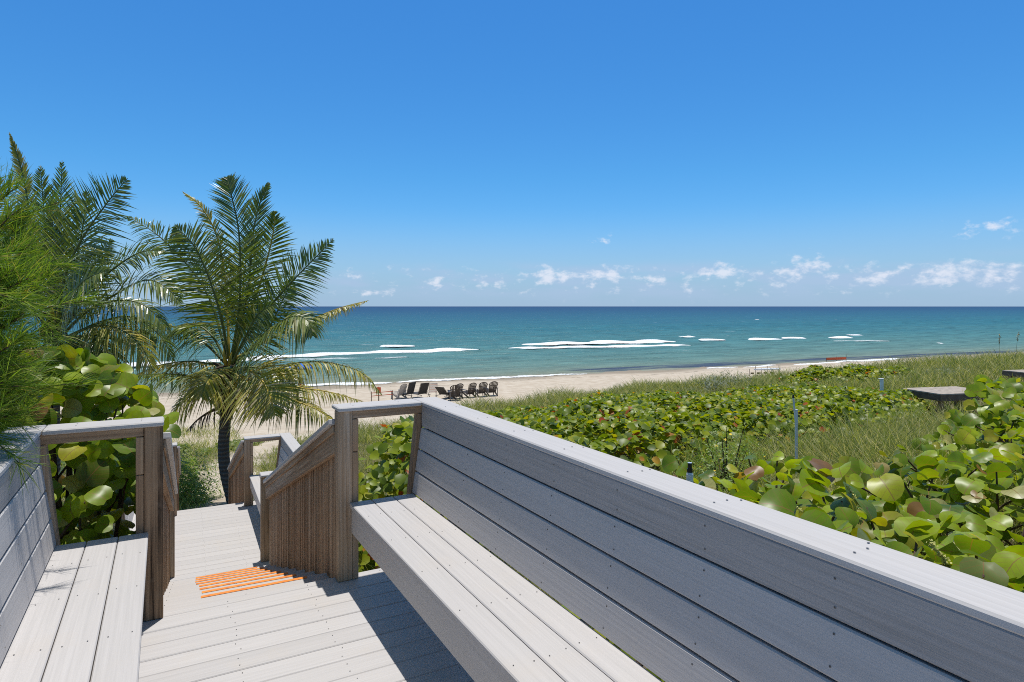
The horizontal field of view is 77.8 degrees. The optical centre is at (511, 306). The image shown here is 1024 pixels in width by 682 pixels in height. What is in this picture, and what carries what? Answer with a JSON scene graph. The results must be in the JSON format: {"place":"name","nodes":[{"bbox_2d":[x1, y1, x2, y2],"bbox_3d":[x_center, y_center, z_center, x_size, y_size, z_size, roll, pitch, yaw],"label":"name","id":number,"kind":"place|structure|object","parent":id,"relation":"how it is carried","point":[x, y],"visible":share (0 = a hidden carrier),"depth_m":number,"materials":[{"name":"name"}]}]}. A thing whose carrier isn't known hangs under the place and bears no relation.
{"place":"outdoors","nodes":[
{"label":"outdoors","id":0,"kind":"place"},
{"bbox_2d":[0,0,1023,305],"label":"sky","id":1,"kind":"structure","parent":0,"point":[449,152],"materials":[{"name":"blue"}]},
{"bbox_2d":[6,306,1023,393],"bbox_3d":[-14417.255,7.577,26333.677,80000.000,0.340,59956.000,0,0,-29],"label":"water","id":2,"kind":"structure","parent":0,"point":[493,335],"depth_m":157.64,"materials":[{"name":"teal liquid"}]},
{"bbox_2d":[127,319,943,385],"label":"surf foam","id":3,"kind":"object","parent":2,"relation":"on","point":[462,349],"visible":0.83,"depth_m":104.81,"materials":[{"name":"white"}]},
{"bbox_2d":[60,352,1023,668],"bbox_3d":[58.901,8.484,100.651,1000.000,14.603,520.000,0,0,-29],"label":"ground","id":4,"kind":"structure","parent":0,"point":[510,388],"depth_m":50.09,"materials":[{"name":"beige sand"}]},
{"bbox_2d":[0,158,123,495],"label":"casuarina tree","id":5,"kind":"object","parent":4,"relation":"on","point":[14,297],"visible":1,"depth_m":2.69,"materials":[{"name":"green plant"}]},
{"bbox_2d":[0,344,181,544],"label":"sea grape shrub","id":6,"kind":"object","parent":4,"relation":"on","point":[99,485],"visible":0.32,"depth_m":3.92,"materials":[{"name":"green plant"}]},
{"bbox_2d":[0,132,184,471],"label":"coconut palm","id":7,"kind":"object","parent":4,"relation":"on","point":[98,345],"visible":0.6,"depth_m":12.74,"materials":[{"name":"green plant"}]},
{"bbox_2d":[61,438,263,470],"bbox_3d":[-13.944,5.561,23.313,10.094,1.352,8.422,0,0,-29],"label":"beach creeper","id":8,"kind":"object","parent":4,"relation":"on","point":[187,448],"visible":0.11,"depth_m":24.59,"materials":[{"name":"green plant"}]},
{"bbox_2d":[179,440,224,509],"bbox_3d":[-7.919,3.976,14.990,2.251,1.573,2.272,0,0,-29],"label":"green bush","id":9,"kind":"object","parent":4,"relation":"on","point":[191,482],"visible":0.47,"depth_m":14.85,"materials":[{"name":"green plant"}]},
{"bbox_2d":[170,501,268,581],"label":"wooden deck","id":10,"kind":"structure","parent":4,"relation":"on","point":[210,540],"depth_m":7.94,"materials":[{"name":"grey wood"}]},
{"bbox_2d":[121,442,176,577],"bbox_3d":[-4.481,2.425,7.770,0.659,1.000,2.451,0,0,-27],"label":"built in bench","id":11,"kind":"object","parent":10,"relation":"on","point":[131,516],"visible":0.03,"depth_m":6.86,"materials":[{"name":"grey wood"}]},
{"bbox_2d":[243,432,300,561],"bbox_3d":[-3.125,2.425,8.468,0.659,1.000,2.451,0,0,-27],"label":"built in bench","id":12,"kind":"object","parent":10,"relation":"on","point":[288,446],"visible":0.45,"depth_m":9.08,"materials":[{"name":"grey wood"}]},
{"bbox_2d":[163,565,328,611],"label":"staircase","id":13,"kind":"structure","parent":4,"relation":"on","point":[185,593],"depth_m":4.42,"materials":[{"name":"grey"}]},
{"bbox_2d":[163,432,177,594],"bbox_3d":[-2.650,1.771,4.884,0.109,2.226,3.628,0,0,-27],"label":"stair railing","id":14,"kind":"object","parent":13,"relation":"on","point":[170,489],"visible":0.28,"depth_m":4.82,"materials":[{"name":"brown"}]},
{"bbox_2d":[263,419,334,577],"bbox_3d":[-1.837,1.767,5.302,0.108,2.219,3.628,0,0,-27],"label":"stair railing","id":15,"kind":"object","parent":13,"relation":"on","point":[299,482],"visible":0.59,"depth_m":4.72,"materials":[{"name":"brown wood"}]},
{"bbox_2d":[126,172,381,503],"bbox_3d":[-6.305,0.839,14.373,6.368,7.750,3.540,0,0,2],"label":"coconut palm","id":16,"kind":"object","parent":4,"relation":"on","point":[222,389],"visible":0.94,"depth_m":14.13,"materials":[{"name":"green plant"}]},
{"bbox_2d":[138,568,474,681],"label":"wooden deck","id":17,"kind":"structure","parent":4,"relation":"on","point":[369,626],"depth_m":3.00,"materials":[{"name":"grey wood"}]},
{"bbox_2d":[0,416,163,681],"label":"built in bench","id":18,"kind":"object","parent":17,"relation":"on","point":[78,612],"visible":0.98,"depth_m":2.50,"materials":[{"name":"grey wood"}]},
{"bbox_2d":[332,397,1023,681],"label":"built in bench","id":19,"kind":"object","parent":17,"relation":"on","point":[665,577],"visible":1,"depth_m":2.04,"materials":[{"name":"grey wood"}]},
{"bbox_2d":[371,390,392,400],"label":"taped stakes","id":20,"kind":"object","parent":4,"relation":"on","point":[381,395],"visible":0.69,"depth_m":46.34,"materials":[{"name":"red wood"}]},
{"bbox_2d":[390,384,406,398],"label":"adirondack chair","id":21,"kind":"object","parent":4,"relation":"on","point":[400,391],"visible":0.93,"depth_m":47.23,"materials":[{"name":"white wood"}]},
{"bbox_2d":[396,382,416,395],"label":"sun lounger","id":22,"kind":"object","parent":4,"relation":"on","point":[411,387],"visible":0.69,"depth_m":47.31,"materials":[{"name":"metal"}]},
{"bbox_2d":[411,383,429,396],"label":"sun lounger","id":23,"kind":"object","parent":4,"relation":"on","point":[423,387],"visible":0.84,"depth_m":47.34,"materials":[{"name":"metal"}]},
{"bbox_2d":[427,383,437,396],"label":"folding beach chair","id":24,"kind":"object","parent":4,"relation":"on","point":[433,384],"visible":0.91,"depth_m":47.61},
{"bbox_2d":[435,387,448,396],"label":"sun lounger","id":25,"kind":"object","parent":4,"relation":"on","point":[441,390],"visible":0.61,"depth_m":46.32,"materials":[{"name":"metal"}]},
{"bbox_2d":[448,385,460,400],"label":"adirondack chair","id":26,"kind":"object","parent":4,"relation":"on","point":[457,393],"visible":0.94,"depth_m":45.26,"materials":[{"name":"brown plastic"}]},
{"bbox_2d":[448,383,463,399],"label":"adirondack chair","id":27,"kind":"object","parent":4,"relation":"on","point":[461,386],"visible":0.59,"depth_m":46.59,"materials":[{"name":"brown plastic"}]},
{"bbox_2d":[461,383,476,397],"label":"adirondack chair","id":28,"kind":"object","parent":4,"relation":"on","point":[471,390],"visible":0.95,"depth_m":47.31,"materials":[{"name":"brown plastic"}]},
{"bbox_2d":[474,382,487,396],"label":"adirondack chair","id":29,"kind":"object","parent":4,"relation":"on","point":[482,389],"visible":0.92,"depth_m":47.60,"materials":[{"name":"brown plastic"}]},
{"bbox_2d":[484,381,497,396],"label":"adirondack chair","id":30,"kind":"object","parent":4,"relation":"on","point":[490,389],"visible":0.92,"depth_m":48.12,"materials":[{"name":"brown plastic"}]},
{"bbox_2d":[61,348,1023,604],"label":"dune grass","id":31,"kind":"structure","parent":4,"relation":"on","point":[869,445],"depth_m":21.15,"materials":[{"name":"green plant"}]},
{"bbox_2d":[358,383,934,580],"bbox_3d":[4.254,2.581,16.117,9.866,2.646,22.762,0,0,43],"label":"sea grape thicket","id":32,"kind":"object","parent":4,"relation":"on","point":[607,423],"visible":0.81,"depth_m":10.22,"materials":[{"name":"green plant"}]},
{"bbox_2d":[686,462,692,481],"bbox_3d":[0.980,1.519,3.500,0.038,1.316,0.038,0,0,-29],"label":"riser pipe","id":33,"kind":"object","parent":4,"relation":"on","point":[689,475],"visible":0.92,"depth_m":3.49,"materials":[{"name":"white plastic"}]},
{"bbox_2d":[681,368,758,392],"bbox_3d":[9.401,3.316,27.911,4.802,1.142,2.769,0,0,-29],"label":"silver shrub","id":34,"kind":"object","parent":4,"relation":"on","point":[714,380],"visible":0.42,"depth_m":27.39,"materials":[{"name":"green plant"}]},
{"bbox_2d":[672,413,775,493],"bbox_3d":[2.465,1.778,7.381,1.416,1.062,1.137,0,0,-29],"label":"shrub","id":35,"kind":"object","parent":4,"relation":"on","point":[726,462],"visible":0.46,"depth_m":7.33,"materials":[{"name":"green plant"}]},
{"bbox_2d":[749,366,772,375],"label":"board rack","id":36,"kind":"object","parent":4,"relation":"on","point":[757,372],"visible":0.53,"depth_m":63.36,"materials":[{"name":"wood"}]},
{"bbox_2d":[754,368,780,369],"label":"paddle board","id":37,"kind":"object","parent":36,"relation":"on","point":[766,368],"visible":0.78,"depth_m":63.72,"materials":[{"name":"white paint"}]},
{"bbox_2d":[561,374,1023,681],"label":"sea grape shrub","id":38,"kind":"object","parent":4,"relation":"on","point":[896,513],"visible":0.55,"depth_m":3.80,"materials":[{"name":"green plant"}]},
{"bbox_2d":[792,395,797,476],"bbox_3d":[3.297,1.664,7.400,0.065,1.265,0.031,0,0,1],"label":"riser pipe","id":39,"kind":"object","parent":4,"relation":"on","point":[796,428],"visible":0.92,"depth_m":7.39,"materials":[{"name":"white plastic"}]},
{"bbox_2d":[826,357,845,361],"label":"taped stakes","id":40,"kind":"object","parent":4,"relation":"on","point":[838,358],"visible":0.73,"depth_m":87.11,"materials":[{"name":"plastic"}]},
{"bbox_2d":[778,363,915,386],"bbox_3d":[15.726,3.302,30.070,9.493,1.119,4.584,0,0,-29],"label":"sea grape shrub","id":41,"kind":"object","parent":4,"relation":"on","point":[810,373],"visible":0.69,"depth_m":29.05,"materials":[{"name":"green plant"}]},
{"bbox_2d":[878,378,883,390],"bbox_3d":[9.883,2.508,17.000,0.110,1.164,0.090,0,0,0],"label":"white post","id":42,"kind":"object","parent":4,"relation":"on","point":[881,384],"visible":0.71,"depth_m":16.96,"materials":[{"name":"plastic"}]},
{"bbox_2d":[902,386,984,414],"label":"wooden platform","id":43,"kind":"structure","parent":4,"relation":"on","point":[955,394],"depth_m":17.05,"materials":[{"name":"grey wood"}]},
{"bbox_2d":[925,365,969,377],"bbox_3d":[19.683,2.990,28.640,3.117,0.679,2.068,0,0,-29],"label":"silver shrub","id":44,"kind":"object","parent":4,"relation":"on","point":[946,370],"visible":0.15,"depth_m":28.61,"materials":[{"name":"green plant"}]},
{"bbox_2d":[1002,370,1023,378],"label":"wooden platform","id":45,"kind":"structure","parent":4,"relation":"on","point":[1016,373],"depth_m":24.09,"materials":[{"name":"grey wood"}]},
{"bbox_3d":[-5.237,3.733,10.912,1.059,1.553,3.812,0,0,-27],"label":"staircase","id":46,"kind":"object","parent":4,"relation":"on","visible":0},
{"bbox_2d":[177,446,180,510],"bbox_3d":[-5.666,3.269,10.724,0.125,2.524,3.704,0,0,-27],"label":"stair railing","id":47,"kind":"object","parent":46,"relation":"on","point":[178,463],"visible":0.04,"depth_m":11.05,"materials":[{"name":"brown wood"}]},
{"bbox_2d":[227,440,243,503],"bbox_3d":[-4.840,3.269,11.150,0.125,2.524,3.704,0,0,-27],"label":"stair railing","id":48,"kind":"object","parent":46,"relation":"on","point":[235,468],"visible":0.5,"depth_m":10.98,"materials":[{"name":"brown wood"}]}
]}

